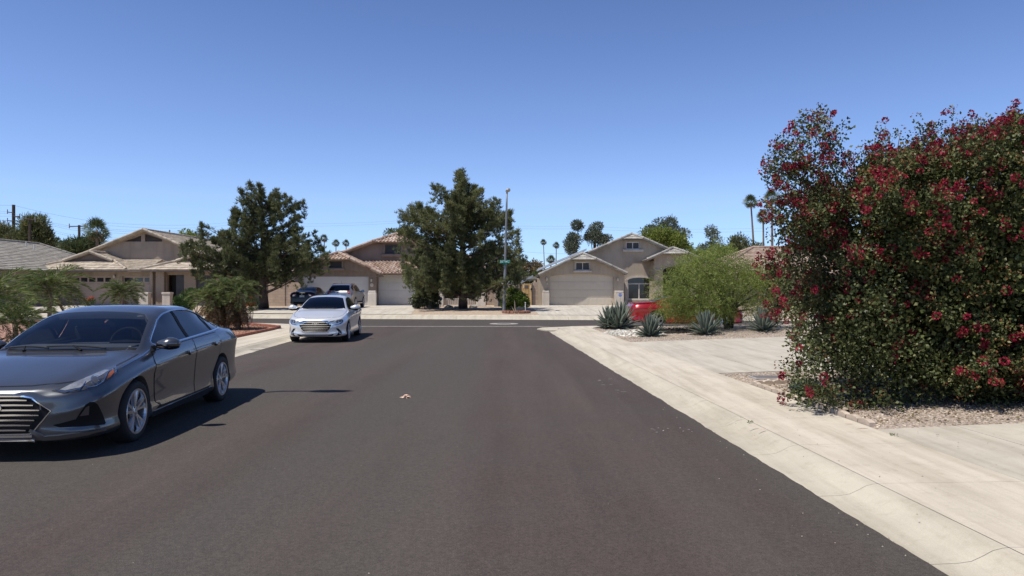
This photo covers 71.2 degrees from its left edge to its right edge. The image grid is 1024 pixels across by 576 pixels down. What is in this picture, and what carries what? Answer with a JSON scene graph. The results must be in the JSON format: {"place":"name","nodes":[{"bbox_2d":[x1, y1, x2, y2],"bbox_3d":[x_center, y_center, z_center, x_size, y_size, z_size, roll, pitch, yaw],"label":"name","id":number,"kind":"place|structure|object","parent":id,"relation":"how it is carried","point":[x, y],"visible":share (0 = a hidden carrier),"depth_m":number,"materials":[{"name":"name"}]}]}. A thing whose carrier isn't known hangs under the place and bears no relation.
{"place":"outdoors","nodes":[
{"label":"outdoors","id":0,"kind":"place"},
{"bbox_2d":[3,306,80,311],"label":"driveway","id":1,"kind":"structure","parent":0,"point":[59,309],"depth_m":48.67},
{"bbox_2d":[180,286,208,313],"bbox_3d":[-17.981,0.699,41.024,1.994,1.675,1.874,0,0,0],"label":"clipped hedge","id":2,"kind":"object","parent":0,"point":[184,292],"visible":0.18,"depth_m":40.80,"materials":[{"name":"green plant"}]},
{"bbox_2d":[227,325,266,334],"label":"loose red gravel","id":3,"kind":"structure","parent":0,"point":[258,327],"depth_m":26.94,"materials":[{"name":"gravel"}]},
{"bbox_2d":[236,328,289,347],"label":"pavement","id":4,"kind":"structure","parent":0,"point":[256,338],"depth_m":22.83,"materials":[{"name":"concrete"}]},
{"bbox_2d":[262,323,289,328],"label":"corner pavement","id":5,"kind":"structure","parent":0,"point":[286,326],"depth_m":30.60,"materials":[{"name":"concrete"}]},
{"bbox_2d":[36,312,562,318],"bbox_3d":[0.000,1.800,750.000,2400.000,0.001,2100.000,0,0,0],"label":"ground","id":6,"kind":"structure","parent":0,"point":[274,314],"depth_m":48.54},
{"bbox_2d":[0,323,271,340],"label":"red gravel bed","id":7,"kind":"object","parent":6,"relation":"on","point":[5,333],"visible":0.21,"depth_m":27.04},
{"bbox_2d":[6,263,97,316],"bbox_3d":[-14.219,0.591,22.030,2.578,2.773,2.922,0,0,0],"label":"feather palm","id":8,"kind":"object","parent":7,"relation":"on","point":[50,279],"visible":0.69,"depth_m":21.80,"materials":[{"name":"plant"}]},
{"bbox_2d":[91,278,146,304],"bbox_3d":[-16.886,0.614,30.992,2.130,2.135,2.507,0,0,0],"label":"feather palm","id":9,"kind":"object","parent":7,"relation":"on","point":[122,291],"visible":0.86,"depth_m":30.83,"materials":[{"name":"plant"}]},
{"bbox_2d":[12,321,280,337],"bbox_3d":[-17.685,1.530,30.136,24.520,0.130,6.667,0,0,29],"label":"edging","id":10,"kind":"object","parent":7,"relation":"on","point":[274,327],"visible":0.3,"depth_m":26.18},
{"bbox_2d":[183,281,233,326],"bbox_3d":[-11.143,0.915,26.516,1.953,2.376,2.143,0,0,0],"label":"feather palm","id":11,"kind":"object","parent":7,"relation":"on","point":[215,314],"visible":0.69,"depth_m":26.33,"materials":[{"name":"plant"}]},
{"bbox_2d":[200,274,250,327],"bbox_3d":[-11.027,0.645,27.429,2.144,2.393,2.095,0,0,0],"label":"feather palm","id":12,"kind":"object","parent":7,"relation":"on","point":[208,284],"visible":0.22,"depth_m":27.11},
{"bbox_2d":[210,278,263,329],"bbox_3d":[-10.305,0.712,26.756,2.065,2.241,1.983,0,0,0],"label":"feather palm","id":13,"kind":"object","parent":7,"relation":"on","point":[237,316],"visible":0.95,"depth_m":26.58,"materials":[{"name":"plant"}]},
{"bbox_2d":[245,296,258,322],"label":"flowering bush","id":14,"kind":"object","parent":7,"relation":"on","point":[251,306],"visible":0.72,"depth_m":29.97,"materials":[{"name":"green plant"}]},
{"bbox_2d":[235,335,303,356],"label":"kerb","id":15,"kind":"structure","parent":6,"relation":"on","point":[242,350],"depth_m":20.32,"materials":[{"name":"concrete"}]},
{"bbox_2d":[537,327,557,331],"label":"corner kerb","id":16,"kind":"structure","parent":6,"relation":"on","point":[550,329],"depth_m":28.36,"materials":[{"name":"concrete"}]},
{"bbox_2d":[546,255,554,266],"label":"fan palm","id":17,"kind":"object","parent":6,"relation":"on","point":[552,258],"visible":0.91,"depth_m":149.77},
{"bbox_2d":[595,323,881,341],"bbox_3d":[9.038,1.540,24.310,11.924,0.565,7.380,0,0,0],"label":"gravel bed","id":18,"kind":"object","parent":6,"relation":"on","point":[726,331],"visible":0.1,"depth_m":22.89,"materials":[{"name":"gravel"}]},
{"bbox_2d":[592,305,625,328],"bbox_3d":[3.723,1.112,27.321,1.357,1.000,1.403,0,1,41],"label":"agave","id":19,"kind":"object","parent":18,"relation":"on","point":[605,316],"visible":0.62,"depth_m":27.18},
{"bbox_2d":[601,300,641,328],"bbox_3d":[4.103,1.022,27.005,1.657,1.181,1.602,2,-1,0],"label":"agave","id":20,"kind":"object","parent":18,"relation":"on","point":[621,316],"visible":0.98,"depth_m":26.80,"materials":[{"name":"plant"}]},
{"bbox_2d":[603,329,664,336],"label":"river rocks","id":21,"kind":"object","parent":18,"relation":"on","point":[627,333],"visible":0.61,"depth_m":24.46,"materials":[{"name":"white stone"}]},
{"bbox_2d":[633,313,667,336],"bbox_3d":[4.409,1.168,22.704,1.137,0.838,1.176,1,3,27],"label":"agave","id":22,"kind":"object","parent":18,"relation":"on","point":[650,325],"visible":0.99,"depth_m":22.55,"materials":[{"name":"plant"}]},
{"bbox_2d":[656,327,697,333],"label":"lava rocks","id":23,"kind":"object","parent":18,"relation":"on","point":[669,330],"visible":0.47,"depth_m":24.26,"materials":[{"name":"stone"}]},
{"bbox_2d":[687,310,723,334],"bbox_3d":[6.137,1.093,22.641,1.189,0.876,1.230,1,-2,-25],"label":"agave","id":24,"kind":"object","parent":18,"relation":"on","point":[707,324],"visible":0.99,"depth_m":22.48,"materials":[{"name":"plant"}]},
{"bbox_2d":[639,236,794,329],"bbox_3d":[7.296,-0.058,25.358,5.501,3.448,5.510,0,0,0],"label":"mesquite tree","id":25,"kind":"object","parent":18,"relation":"on","point":[714,288],"visible":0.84,"depth_m":24.57,"materials":[{"name":"green plant"}]},
{"bbox_2d":[745,307,784,332],"bbox_3d":[8.114,1.008,23.115,1.270,0.905,1.228,-1,-3,-9],"label":"agave","id":26,"kind":"object","parent":18,"relation":"on","point":[765,324],"visible":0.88,"depth_m":22.97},
{"bbox_2d":[551,329,1023,575],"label":"kerb","id":27,"kind":"structure","parent":6,"relation":"on","point":[946,545],"depth_m":5.75,"materials":[{"name":"concrete"}]},
{"bbox_2d":[592,325,1023,428],"bbox_3d":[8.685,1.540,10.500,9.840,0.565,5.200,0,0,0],"label":"gravel bed","id":28,"kind":"object","parent":6,"relation":"on","point":[944,410],"visible":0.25,"depth_m":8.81,"materials":[{"name":"gravel"}]},
{"bbox_2d":[748,375,790,379],"bbox_3d":[4.451,1.548,12.350,0.620,0.036,0.400,0,0,0],"label":"meter box","id":29,"kind":"object","parent":28,"relation":"on","point":[759,377],"visible":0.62,"depth_m":12.27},
{"bbox_2d":[787,379,828,396],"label":"shrub","id":30,"kind":"object","parent":28,"relation":"on","point":[795,386],"visible":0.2,"depth_m":10.22,"materials":[{"name":"green plant"}]},
{"bbox_2d":[752,379,875,426],"bbox_3d":[4.202,1.534,9.848,0.672,0.102,3.572,0,0,0],"label":"edging","id":31,"kind":"object","parent":28,"relation":"on","point":[832,410],"visible":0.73,"depth_m":9.24,"materials":[{"name":"concrete"}]},
{"bbox_2d":[751,99,1023,412],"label":"bougainvillea","id":32,"kind":"object","parent":28,"relation":"on","point":[947,240],"visible":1,"depth_m":9.20,"materials":[{"name":"green plant"}]},
{"bbox_2d":[767,383,1023,422],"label":"leaf litter","id":33,"kind":"object","parent":28,"relation":"on","point":[1001,407],"visible":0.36,"depth_m":8.92,"materials":[{"name":"brown plant"}]},
{"bbox_2d":[248,305,414,313],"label":"driveway","id":34,"kind":"structure","parent":0,"point":[388,309],"depth_m":43.96,"materials":[{"name":"concrete"}]},
{"bbox_2d":[290,287,325,305],"bbox_3d":[-13.950,0.625,49.795,2.112,1.430,4.710,0,0,0],"label":"parked car","id":35,"kind":"object","parent":34,"relation":"on","point":[300,296],"visible":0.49,"depth_m":47.48,"materials":[{"name":"black paint"}]},
{"bbox_2d":[326,281,364,306],"bbox_3d":[-11.250,0.427,48.542,2.188,1.826,4.616,0,0,-1],"label":"parked car","id":36,"kind":"object","parent":34,"relation":"on","point":[354,293],"visible":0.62,"depth_m":46.66,"materials":[{"name":"silver metal"}]},
{"bbox_2d":[0,313,794,316],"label":"pavement","id":37,"kind":"structure","parent":0,"point":[454,315],"depth_m":39.53,"materials":[{"name":"concrete"}]},
{"bbox_2d":[172,294,195,309],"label":"agapanthus shrub","id":38,"kind":"object","parent":37,"relation":"on","point":[177,300],"visible":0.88,"depth_m":38.89,"materials":[{"name":"green plant"}]},
{"bbox_2d":[4,317,819,326],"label":"cross street","id":39,"kind":"structure","parent":0,"point":[438,322],"depth_m":34.88,"materials":[{"name":"asphalt"}]},
{"bbox_2d":[1,314,816,320],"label":"kerb","id":40,"kind":"structure","parent":39,"relation":"on","point":[449,317],"depth_m":38.67,"materials":[{"name":"concrete"}]},
{"bbox_2d":[398,326,549,326],"bbox_3d":[-3.479,1.674,31.065,12.846,0.001,1.475,0,0,6],"label":"valley gutter","id":41,"kind":"object","parent":39,"relation":"on","point":[473,326],"visible":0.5,"depth_m":31.07,"materials":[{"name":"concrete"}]},
{"bbox_2d":[626,296,742,325],"bbox_3d":[7.448,1.012,31.000,4.804,1.335,2.092,0,0,-2],"label":"parked car","id":42,"kind":"object","parent":39,"relation":"on","point":[640,310],"visible":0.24,"depth_m":30.09,"materials":[{"name":"red paint"}]},
{"bbox_2d":[440,293,443,305],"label":"patio pillar","id":43,"kind":"structure","parent":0,"point":[442,302],"depth_m":51.95,"materials":[{"name":"paint"}]},
{"bbox_2d":[0,326,948,575],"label":"street","id":44,"kind":"structure","parent":0,"point":[487,453],"depth_m":6.07,"materials":[{"name":"asphalt"}]},
{"bbox_2d":[0,304,236,442],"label":"parked car","id":45,"kind":"object","parent":44,"relation":"on","point":[123,373],"visible":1,"depth_m":8.05,"materials":[{"name":"grey paint"}]},
{"bbox_2d":[289,295,361,340],"bbox_3d":[-6.154,0.960,23.933,2.260,1.440,4.604,0,0,-5],"label":"parked car","id":46,"kind":"object","parent":44,"relation":"on","point":[327,316],"visible":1,"depth_m":22.29,"materials":[{"name":"silver metal"}]},
{"bbox_2d":[51,364,1012,562],"bbox_3d":[0.971,1.595,9.589,12.097,0.154,12.141,0,0,0],"label":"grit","id":47,"kind":"object","parent":44,"relation":"on","point":[719,478],"visible":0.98,"depth_m":6.82,"materials":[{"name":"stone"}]},
{"bbox_2d":[32,297,935,315],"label":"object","id":48,"kind":"structure","parent":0,"point":[485,310],"depth_m":43.22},
{"bbox_2d":[0,220,17,239],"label":"pine tree","id":49,"kind":"object","parent":48,"relation":"on","point":[5,227],"visible":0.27,"depth_m":91.60,"materials":[{"name":"green plant"}]},
{"bbox_2d":[7,205,19,226],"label":"utility pole","id":50,"kind":"object","parent":48,"relation":"on","point":[12,212],"visible":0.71,"depth_m":94.80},
{"bbox_2d":[23,216,35,241],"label":"utility pole","id":51,"kind":"object","parent":48,"relation":"on","point":[29,219],"visible":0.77,"depth_m":83.88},
{"bbox_2d":[2,211,64,247],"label":"pine tree","id":52,"kind":"object","parent":48,"relation":"on","point":[42,231],"visible":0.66,"depth_m":87.15,"materials":[{"name":"green plant"}]},
{"bbox_2d":[0,239,75,312],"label":"house","id":53,"kind":"structure","parent":48,"relation":"on","point":[19,254],"depth_m":54.94,"materials":[{"name":"tile"}]},
{"bbox_2d":[69,223,85,236],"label":"utility pole","id":54,"kind":"object","parent":48,"relation":"on","point":[79,227],"visible":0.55,"depth_m":89.85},
{"bbox_2d":[54,233,106,253],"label":"tree","id":55,"kind":"object","parent":48,"relation":"on","point":[79,244],"visible":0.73,"depth_m":74.90,"materials":[{"name":"plant"}]},
{"bbox_2d":[81,296,95,305],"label":"flowering bush","id":56,"kind":"object","parent":48,"relation":"on","point":[92,301],"visible":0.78,"depth_m":32.99,"materials":[{"name":"green plant"}]},
{"bbox_2d":[79,216,113,246],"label":"fan palm","id":57,"kind":"object","parent":48,"relation":"on","point":[97,235],"visible":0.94,"depth_m":73.69,"materials":[{"name":"plant"}]},
{"bbox_2d":[28,228,334,305],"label":"house","id":58,"kind":"structure","parent":48,"relation":"on","point":[149,258],"depth_m":54.82,"materials":[{"name":"paint"}]},
{"bbox_2d":[72,276,110,304],"bbox_3d":[-32.190,0.222,54.846,3.097,2.277,0.068,0,0,0],"label":"garage door","id":59,"kind":"structure","parent":58,"relation":"in","point":[87,292],"depth_m":54.82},
{"bbox_2d":[124,276,148,304],"bbox_3d":[-28.624,0.222,54.846,2.323,2.277,0.068,0,0,0],"label":"garage door","id":60,"kind":"structure","parent":58,"relation":"in","point":[144,279],"depth_m":54.82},
{"bbox_2d":[172,275,175,303],"bbox_3d":[-25.711,0.176,55.425,1.304,2.389,0.050,0,0,0],"label":"front door","id":61,"kind":"structure","parent":58,"relation":"in","point":[173,276],"depth_m":55.40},
{"bbox_2d":[196,275,214,287],"bbox_3d":[-23.388,-0.224,54.730,1.548,1.508,0.080,0,0,0],"label":"window","id":62,"kind":"structure","parent":58,"relation":"in","point":[208,277],"depth_m":54.74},
{"bbox_2d":[178,228,198,236],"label":"tree","id":63,"kind":"object","parent":48,"relation":"on","point":[189,232],"visible":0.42,"depth_m":83.75,"materials":[{"name":"green plant"}]},
{"bbox_2d":[177,179,331,308],"bbox_3d":[-15.930,-2.400,45.228,9.299,8.606,5.193,0,0,0],"label":"pine tree","id":64,"kind":"object","parent":48,"relation":"on","point":[271,260],"visible":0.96,"depth_m":44.47,"materials":[{"name":"green plant"}]},
{"bbox_2d":[268,282,300,305],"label":"block wall","id":65,"kind":"structure","parent":48,"relation":"on","point":[279,297],"depth_m":53.20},
{"bbox_2d":[320,234,327,252],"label":"fan palm","id":66,"kind":"object","parent":48,"relation":"on","point":[325,239],"visible":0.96,"depth_m":199.86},
{"bbox_2d":[332,239,340,246],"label":"fan palm","id":67,"kind":"object","parent":48,"relation":"on","point":[336,242],"visible":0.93,"depth_m":209.81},
{"bbox_2d":[342,240,349,248],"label":"fan palm","id":68,"kind":"object","parent":48,"relation":"on","point":[346,244],"visible":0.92,"depth_m":214.77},
{"bbox_2d":[292,232,486,305],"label":"house","id":69,"kind":"structure","parent":48,"relation":"on","point":[370,268],"depth_m":55.09,"materials":[{"name":"paint"}]},
{"bbox_2d":[329,261,341,267],"bbox_3d":[-13.423,-1.783,54.430,0.993,0.527,0.080,0,0,0],"label":"window","id":70,"kind":"structure","parent":69,"relation":"in","point":[333,264],"depth_m":54.44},
{"bbox_2d":[303,277,368,304],"bbox_3d":[-13.453,0.244,54.606,5.065,2.231,0.067,0,0,0],"label":"garage door","id":71,"kind":"structure","parent":69,"relation":"in","point":[324,283],"depth_m":54.57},
{"bbox_2d":[385,244,400,253],"bbox_3d":[-9.569,-3.132,57.610,1.287,0.772,0.080,0,0,0],"label":"window","id":72,"kind":"structure","parent":69,"relation":"in","point":[388,247],"depth_m":57.62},
{"bbox_2d":[379,277,414,304],"bbox_3d":[-8.870,0.188,55.126,2.868,2.343,0.067,0,0,0],"label":"garage door","id":73,"kind":"structure","parent":69,"relation":"in","point":[391,291],"depth_m":55.09,"materials":[{"name":"metal"}]},
{"bbox_2d":[382,226,417,235],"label":"tree","id":74,"kind":"object","parent":48,"relation":"on","point":[389,231],"visible":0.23,"depth_m":88.98,"materials":[{"name":"green plant"}]},
{"bbox_2d":[408,286,441,308],"bbox_3d":[-5.619,0.521,46.030,2.254,1.866,1.511,0,0,0],"label":"round shrub","id":75,"kind":"object","parent":48,"relation":"on","point":[420,302],"visible":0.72,"depth_m":45.78,"materials":[{"name":"green plant"}]},
{"bbox_2d":[392,167,528,308],"bbox_3d":[-3.188,-2.884,45.007,8.560,9.493,6.044,0,0,0],"label":"pine tree","id":76,"kind":"object","parent":48,"relation":"on","point":[448,267],"visible":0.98,"depth_m":44.03,"materials":[{"name":"green plant"}]},
{"bbox_2d":[476,293,485,305],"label":"patio pillar","id":77,"kind":"structure","parent":48,"relation":"on","point":[480,302],"depth_m":51.95,"materials":[{"name":"paint"}]},
{"bbox_2d":[444,298,475,304],"bbox_3d":[-3.798,1.003,52.200,2.376,0.487,0.060,0,0,0],"label":"patio railing","id":78,"kind":"object","parent":77,"relation":"attached to","point":[457,301],"visible":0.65,"depth_m":52.18,"materials":[{"name":"metal"}]},
{"bbox_2d":[502,188,509,310],"bbox_3d":[-0.366,-2.096,42.316,0.433,7.623,1.042,0,0,-21],"label":"street lamp","id":79,"kind":"object","parent":48,"relation":"on","point":[505,258],"visible":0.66,"depth_m":42.54,"materials":[{"name":"metal"}]},
{"bbox_2d":[500,260,509,265],"bbox_3d":[-0.470,-1.495,42.573,0.561,0.339,0.579,0,0,-20],"label":"street sign","id":80,"kind":"object","parent":79,"relation":"attached to","point":[504,261],"visible":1,"depth_m":42.42,"materials":[{"name":"metal"}]},
{"bbox_2d":[487,282,537,306],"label":"block wall","id":81,"kind":"structure","parent":48,"relation":"on","point":[495,302],"depth_m":55.60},
{"bbox_2d":[520,283,531,304],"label":"wooden gate","id":82,"kind":"structure","parent":81,"relation":"attached to","point":[526,288],"depth_m":55.50,"materials":[{"name":"yellow wood"}]},
{"bbox_2d":[500,285,530,310],"bbox_3d":[0.444,0.687,43.061,2.001,1.714,2.337,0,0,-32],"label":"citrus bush","id":83,"kind":"object","parent":48,"relation":"on","point":[516,298],"visible":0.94,"depth_m":42.89,"materials":[{"name":"green plant"}]},
{"bbox_2d":[502,310,530,313],"bbox_3d":[0.249,1.405,41.922,1.694,0.140,1.565,0,0,0],"label":"brick ring","id":84,"kind":"object","parent":48,"relation":"on","point":[515,312],"visible":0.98,"depth_m":41.30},
{"bbox_2d":[519,268,539,283],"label":"tree","id":85,"kind":"object","parent":48,"relation":"on","point":[535,272],"visible":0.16,"depth_m":67.14,"materials":[{"name":"green plant"}]},
{"bbox_2d":[521,257,544,283],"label":"tree","id":86,"kind":"object","parent":48,"relation":"on","point":[532,266],"visible":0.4,"depth_m":73.16,"materials":[{"name":"green plant"}]},
{"bbox_2d":[540,239,546,265],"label":"fan palm","id":87,"kind":"object","parent":48,"relation":"on","point":[543,242],"visible":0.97,"depth_m":239.90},
{"bbox_2d":[552,242,559,263],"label":"fan palm","id":88,"kind":"object","parent":48,"relation":"on","point":[556,247],"visible":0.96,"depth_m":224.91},
{"bbox_2d":[562,219,585,254],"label":"conifer tree","id":89,"kind":"object","parent":48,"relation":"on","point":[572,243],"visible":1,"depth_m":95.56,"materials":[{"name":"green plant"}]},
{"bbox_2d":[582,221,613,248],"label":"conifer tree","id":90,"kind":"object","parent":48,"relation":"on","point":[593,234],"visible":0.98,"depth_m":96.25,"materials":[{"name":"green plant"}]},
{"bbox_2d":[520,232,700,304],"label":"house","id":91,"kind":"structure","parent":48,"relation":"on","point":[608,272],"depth_m":55.30,"materials":[{"name":"paint"}]},
{"bbox_2d":[550,274,612,304],"bbox_3d":[5.377,0.126,55.246,4.966,2.468,0.067,0,0,0],"label":"garage door","id":92,"kind":"structure","parent":91,"relation":"in","point":[567,289],"depth_m":55.21,"materials":[{"name":"metal"}]},
{"bbox_2d":[576,262,589,269],"bbox_3d":[5.438,-1.673,55.110,1.108,0.636,0.080,0,0,0],"label":"window","id":93,"kind":"structure","parent":91,"relation":"in","point":[579,265],"depth_m":55.12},
{"bbox_2d":[626,242,639,248],"bbox_3d":[9.804,-3.441,58.110,1.125,0.606,0.080,0,0,0],"label":"window","id":94,"kind":"structure","parent":91,"relation":"in","point":[629,245],"depth_m":58.12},
{"bbox_2d":[628,283,648,299],"bbox_3d":[10.334,0.281,58.190,1.883,1.342,0.080,0,0,0],"label":"window","id":95,"kind":"structure","parent":91,"relation":"in","point":[634,289],"depth_m":58.20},
{"bbox_2d":[663,267,689,296],"bbox_3d":[13.081,-0.255,57.225,3.093,3.251,0.050,0,0,0],"label":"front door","id":96,"kind":"structure","parent":91,"relation":"in","point":[665,270],"depth_m":57.20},
{"bbox_2d":[636,224,696,251],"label":"tree","id":97,"kind":"object","parent":48,"relation":"on","point":[664,236],"visible":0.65,"depth_m":84.89,"materials":[{"name":"green plant"}]},
{"bbox_2d":[644,215,692,240],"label":"eucalyptus tree","id":98,"kind":"object","parent":48,"relation":"on","point":[674,222],"visible":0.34,"depth_m":111.72,"materials":[{"name":"green plant"}]},
{"bbox_2d":[695,223,722,250],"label":"eucalyptus tree","id":99,"kind":"object","parent":48,"relation":"on","point":[711,233],"visible":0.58,"depth_m":91.26,"materials":[{"name":"green plant"}]},
{"bbox_2d":[691,243,738,261],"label":"tree","id":100,"kind":"object","parent":48,"relation":"on","point":[717,249],"visible":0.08,"depth_m":65.06,"materials":[{"name":"green plant"}]},
{"bbox_2d":[726,231,764,250],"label":"pine tree","id":101,"kind":"object","parent":48,"relation":"on","point":[742,244],"visible":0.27,"depth_m":79.31,"materials":[{"name":"green plant"}]},
{"bbox_2d":[742,194,758,242],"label":"fan palm","id":102,"kind":"object","parent":48,"relation":"on","point":[749,204],"visible":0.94,"depth_m":124.86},
{"bbox_2d":[756,210,770,244],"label":"fan palm","id":103,"kind":"object","parent":48,"relation":"on","point":[762,221],"visible":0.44,"depth_m":119.87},
{"bbox_2d":[763,189,780,245],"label":"fan palm","id":104,"kind":"object","parent":48,"relation":"on","point":[768,193],"visible":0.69,"depth_m":111.78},
{"bbox_2d":[701,246,872,305],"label":"house","id":105,"kind":"structure","parent":48,"relation":"on","point":[752,250],"depth_m":55.99,"materials":[{"name":"tile"}]},
{"bbox_2d":[0,0,1023,271],"label":"sky","id":106,"kind":"structure","parent":0,"point":[623,115],"materials":[{"name":"blue"}]},
{"bbox_2d":[530,305,622,314],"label":"driveway","id":107,"kind":"structure","parent":0,"point":[562,309],"depth_m":44.97,"materials":[{"name":"concrete"}]},
{"bbox_2d":[557,326,642,329],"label":"corner pavement","id":108,"kind":"structure","parent":0,"point":[578,327],"depth_m":28.37,"materials":[{"name":"concrete"}]},
{"bbox_2d":[631,341,768,373],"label":"driveway","id":109,"kind":"structure","parent":0,"point":[716,364],"depth_m":15.55,"materials":[{"name":"concrete"}]},
{"bbox_2d":[665,337,894,371],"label":"driveway","id":110,"kind":"structure","parent":0,"point":[764,353],"depth_m":17.14,"materials":[{"name":"concrete"}]},
{"bbox_2d":[562,328,1023,554],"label":"pavement","id":111,"kind":"structure","parent":0,"point":[989,503],"depth_m":6.84,"materials":[{"name":"concrete"}]},
{"bbox_2d":[877,426,1023,480],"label":"driveway","id":112,"kind":"structure","parent":0,"point":[1002,456],"depth_m":6.98,"materials":[{"name":"concrete"}]},
{"bbox_2d":[958,423,1023,445],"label":"driveway","id":113,"kind":"structure","parent":0,"point":[1013,432],"depth_m":7.62,"materials":[{"name":"concrete"}]},
{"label":"yard ground","id":114,"kind":"structure","parent":0,"visible":0},
{"bbox_2d":[0,266,45,342],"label":"feather palm","id":115,"kind":"object","parent":114,"relation":"on","point":[10,288],"visible":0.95,"depth_m":17.63,"materials":[{"name":"plant"}]},
{"bbox_2d":[0,298,56,342],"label":"feather palm","id":116,"kind":"object","parent":114,"relation":"on","point":[16,328],"visible":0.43,"depth_m":18.89,"materials":[{"name":"plant"}]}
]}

